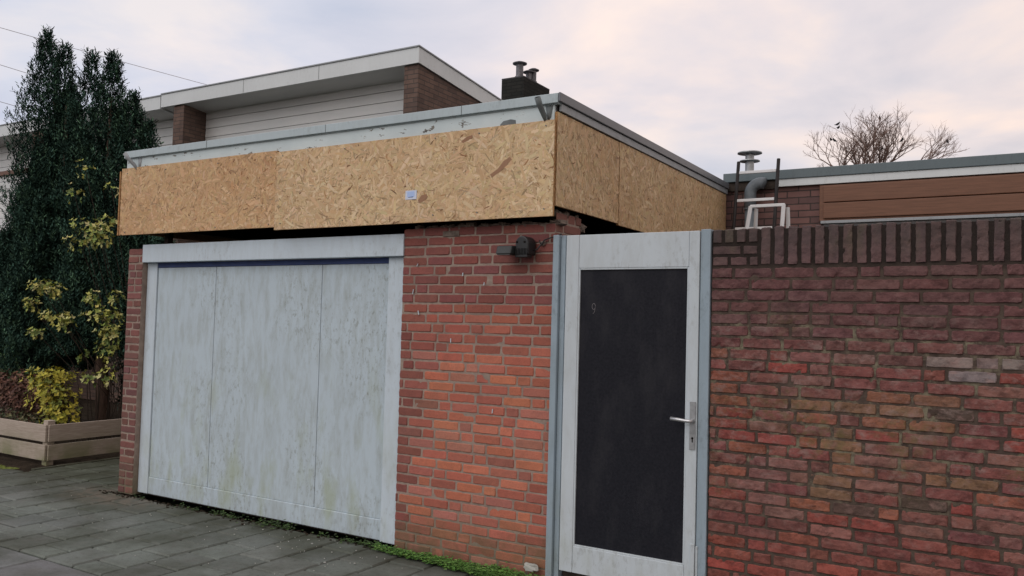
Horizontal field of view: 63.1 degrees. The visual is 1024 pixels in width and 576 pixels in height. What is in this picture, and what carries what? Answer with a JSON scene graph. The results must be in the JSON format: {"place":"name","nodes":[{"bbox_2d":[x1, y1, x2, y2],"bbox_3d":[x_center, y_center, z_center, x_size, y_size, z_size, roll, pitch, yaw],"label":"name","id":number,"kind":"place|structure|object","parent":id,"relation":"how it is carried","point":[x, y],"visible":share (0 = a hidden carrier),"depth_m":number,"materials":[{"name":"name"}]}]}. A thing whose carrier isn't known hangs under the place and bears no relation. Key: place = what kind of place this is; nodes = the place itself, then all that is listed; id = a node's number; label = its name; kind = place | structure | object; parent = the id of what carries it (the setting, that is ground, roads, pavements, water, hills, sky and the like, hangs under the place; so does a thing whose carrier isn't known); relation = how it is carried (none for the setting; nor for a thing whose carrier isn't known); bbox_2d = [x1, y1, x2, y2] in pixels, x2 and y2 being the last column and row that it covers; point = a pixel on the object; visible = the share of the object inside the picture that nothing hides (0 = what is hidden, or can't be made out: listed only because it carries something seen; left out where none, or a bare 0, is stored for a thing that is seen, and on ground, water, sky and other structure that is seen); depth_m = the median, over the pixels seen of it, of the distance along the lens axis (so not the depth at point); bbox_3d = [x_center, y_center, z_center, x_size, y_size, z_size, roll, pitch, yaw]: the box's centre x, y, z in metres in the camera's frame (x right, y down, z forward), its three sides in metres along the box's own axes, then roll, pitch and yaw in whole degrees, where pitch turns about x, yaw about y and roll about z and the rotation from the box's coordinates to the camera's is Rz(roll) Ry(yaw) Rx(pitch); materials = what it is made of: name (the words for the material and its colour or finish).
{"place":"outdoors","nodes":[
{"label":"outdoors","id":0,"kind":"place"},
{"bbox_2d":[0,547,95,575],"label":"pavement","id":1,"kind":"structure","parent":0,"point":[13,563],"depth_m":5.07,"materials":[{"name":"concrete"}]},
{"bbox_2d":[0,395,129,495],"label":"garden bed","id":2,"kind":"object","parent":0,"point":[23,464],"visible":0.08,"depth_m":9.14,"materials":[{"name":"wood"}]},
{"bbox_2d":[0,406,43,423],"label":"plant","id":3,"kind":"object","parent":2,"relation":"on","point":[33,418],"visible":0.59,"depth_m":9.54,"materials":[{"name":"green plant"}]},
{"bbox_2d":[0,320,44,386],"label":"green hedge","id":4,"kind":"object","parent":2,"relation":"on","point":[24,373],"visible":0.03,"depth_m":13.70,"materials":[{"name":"green plant"}]},
{"bbox_2d":[0,366,68,423],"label":"brown shrub","id":5,"kind":"object","parent":2,"relation":"on","point":[14,395],"visible":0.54,"depth_m":10.39,"materials":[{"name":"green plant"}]},
{"bbox_2d":[0,25,110,423],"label":"conifer tree","id":6,"kind":"object","parent":2,"relation":"on","point":[26,247],"visible":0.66,"depth_m":11.26,"materials":[{"name":"green plant"}]},
{"bbox_2d":[18,366,94,441],"bbox_3d":[-5.252,1.380,9.622,0.804,0.974,0.741,0,-3,31],"label":"yellow shrub","id":7,"kind":"object","parent":2,"relation":"on","point":[51,400],"visible":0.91,"depth_m":9.49,"materials":[{"name":"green plant"}]},
{"bbox_2d":[0,418,121,465],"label":"fence","id":8,"kind":"object","parent":2,"relation":"on","point":[48,434],"visible":0.43,"depth_m":8.74,"materials":[{"name":"brown wood"}]},
{"bbox_2d":[23,159,127,440],"bbox_3d":[-5.015,0.155,9.790,1.872,3.448,0.866,0,-3,31],"label":"climbing shrub","id":9,"kind":"object","parent":2,"relation":"on","point":[65,319],"visible":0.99,"depth_m":9.66,"materials":[{"name":"green plant"}]},
{"bbox_2d":[31,457,119,470],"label":"kerb","id":10,"kind":"structure","parent":2,"relation":"on","point":[60,465],"depth_m":8.60,"materials":[{"name":"concrete"}]},
{"bbox_2d":[38,45,175,436],"bbox_3d":[-5.126,-0.648,10.929,2.402,5.206,1.556,0,-3,31],"label":"conifer tree","id":11,"kind":"object","parent":2,"relation":"on","point":[120,135],"visible":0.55,"depth_m":10.63,"materials":[{"name":"green plant"}]},
{"bbox_2d":[35,459,141,494],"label":"path","id":12,"kind":"structure","parent":0,"point":[105,472],"depth_m":8.19,"materials":[{"name":"concrete"}]},
{"bbox_2d":[0,27,206,84],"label":"overhead wire","id":13,"kind":"object","parent":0,"point":[114,59],"visible":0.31,"depth_m":34.86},
{"bbox_2d":[0,95,230,402],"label":"house","id":14,"kind":"structure","parent":0,"point":[155,110],"depth_m":15.09,"materials":[{"name":"metal"}]},
{"bbox_2d":[0,168,27,175],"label":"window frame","id":15,"kind":"structure","parent":14,"relation":"in","point":[2,173],"depth_m":16.71,"materials":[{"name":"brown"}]},
{"bbox_2d":[108,356,123,410],"bbox_3d":[-4.743,0.784,12.151,3.564,2.415,1.021,0,-3,36],"label":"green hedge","id":16,"kind":"object","parent":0,"point":[118,368],"visible":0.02,"depth_m":12.70,"materials":[{"name":"green plant"}]},
{"bbox_2d":[0,468,480,575],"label":"driveway","id":17,"kind":"structure","parent":0,"point":[46,516],"depth_m":5.74,"materials":[{"name":"concrete"}]},
{"bbox_2d":[0,465,18,469],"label":"moss","id":18,"kind":"object","parent":17,"relation":"on","point":[4,467],"visible":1,"depth_m":8.24,"materials":[{"name":"green plant"}]},
{"bbox_2d":[71,495,384,574],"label":"paint flakes","id":19,"kind":"object","parent":17,"relation":"on","point":[292,548],"visible":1,"depth_m":5.60,"materials":[{"name":"white paint"}]},
{"bbox_2d":[99,490,372,549],"bbox_3d":[-2.270,1.777,6.473,3.185,0.014,0.129,0,-3,31],"label":"grit","id":20,"kind":"object","parent":17,"relation":"on","point":[241,520],"visible":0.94,"depth_m":6.46,"materials":[{"name":"gravel"}]},
{"bbox_2d":[135,495,385,550],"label":"weeds","id":21,"kind":"object","parent":17,"relation":"on","point":[285,526],"visible":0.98,"depth_m":6.16,"materials":[{"name":"green plant"}]},
{"bbox_2d":[367,542,544,575],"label":"ground cover","id":22,"kind":"object","parent":17,"relation":"on","point":[479,570],"visible":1,"depth_m":5.26,"materials":[{"name":"green plant"}]},
{"bbox_2d":[523,562,537,571],"bbox_3d":[0.114,1.704,5.086,0.107,0.054,0.049,0,-3,31],"label":"stone","id":23,"kind":"object","parent":22,"relation":"on","point":[531,567],"visible":1,"depth_m":5.07,"materials":[{"name":"white stone"}]},
{"bbox_2d":[130,493,393,546],"bbox_3d":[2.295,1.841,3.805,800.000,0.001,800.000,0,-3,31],"label":"ground","id":24,"kind":"structure","parent":0,"point":[308,530],"depth_m":6.68,"materials":[{"name":"soil"}]},
{"bbox_2d":[117,92,728,575],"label":"garage","id":25,"kind":"structure","parent":24,"relation":"on","point":[387,380],"depth_m":5.99,"materials":[{"name":"brick"}]},
{"bbox_2d":[138,234,404,543],"bbox_3d":[-1.980,0.705,6.509,2.885,2.158,0.122,0,-3,31],"label":"garage door","id":26,"kind":"structure","parent":25,"relation":"in","point":[270,389],"depth_m":6.41,"materials":[{"name":"paint"}]},
{"bbox_2d":[496,233,561,257],"bbox_3d":[0.110,-0.261,5.189,0.411,0.148,0.149,1,-3,9],"label":"floodlight","id":27,"kind":"object","parent":25,"relation":"attached to","point":[525,247],"visible":1,"depth_m":5.15,"materials":[{"name":"black plastic"}]},
{"bbox_2d":[732,158,779,229],"bbox_3d":[2.098,0.362,7.448,0.403,3.152,0.667,0,-3,31],"label":"ladder","id":28,"kind":"object","parent":24,"relation":"on","point":[775,197],"visible":0.3,"depth_m":7.71,"materials":[{"name":"black metal"}]},
{"bbox_2d":[745,203,789,228],"bbox_3d":[1.998,0.610,6.923,0.582,2.603,1.032,0,-3,31],"label":"step stool","id":29,"kind":"object","parent":24,"relation":"on","point":[782,206],"visible":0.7,"depth_m":6.86,"materials":[{"name":"white metal"}]},
{"bbox_2d":[707,217,1023,575],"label":"garden wall","id":30,"kind":"structure","parent":24,"relation":"on","point":[866,399],"depth_m":4.19,"materials":[{"name":"brick"}]},
{"bbox_2d":[545,229,713,575],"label":"garden gate","id":31,"kind":"structure","parent":30,"relation":"attached to","point":[628,442],"depth_m":4.84,"materials":[{"name":"grey paint"}]},
{"bbox_2d":[723,153,1023,229],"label":"flat extension","id":32,"kind":"object","parent":24,"relation":"on","point":[975,188],"visible":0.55,"depth_m":7.32,"materials":[{"name":"wood"}]},
{"bbox_2d":[737,150,761,170],"bbox_3d":[2.503,-1.241,8.776,0.254,0.405,0.254,0,-3,31],"label":"flue pipe","id":33,"kind":"object","parent":32,"relation":"on","point":[749,160],"visible":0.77,"depth_m":8.74,"materials":[{"name":"silver metal"}]},
{"bbox_2d":[744,177,766,226],"bbox_3d":[2.268,0.453,7.834,0.210,3.005,0.118,0,-3,31],"label":"drain pipe","id":34,"kind":"object","parent":32,"relation":"attached to","point":[753,186],"visible":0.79,"depth_m":7.86,"materials":[{"name":"grey plastic"}]},
{"bbox_2d":[823,217,1023,226],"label":"window glass","id":35,"kind":"structure","parent":32,"relation":"in","point":[1007,218],"depth_m":7.20,"materials":[{"name":"glass"}]},
{"bbox_2d":[803,104,969,166],"bbox_3d":[9.683,-1.076,22.776,4.595,7.996,2.991,-1,-3,41],"label":"bare tree","id":36,"kind":"object","parent":24,"relation":"on","point":[865,146],"visible":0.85,"depth_m":22.60,"materials":[{"name":"brown plant"}]},
{"bbox_2d":[161,45,549,260],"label":"house","id":37,"kind":"structure","parent":0,"point":[412,79],"depth_m":12.26,"materials":[{"name":"wood"}]},
{"bbox_2d":[0,0,1023,179],"label":"sky","id":38,"kind":"structure","parent":0,"point":[707,82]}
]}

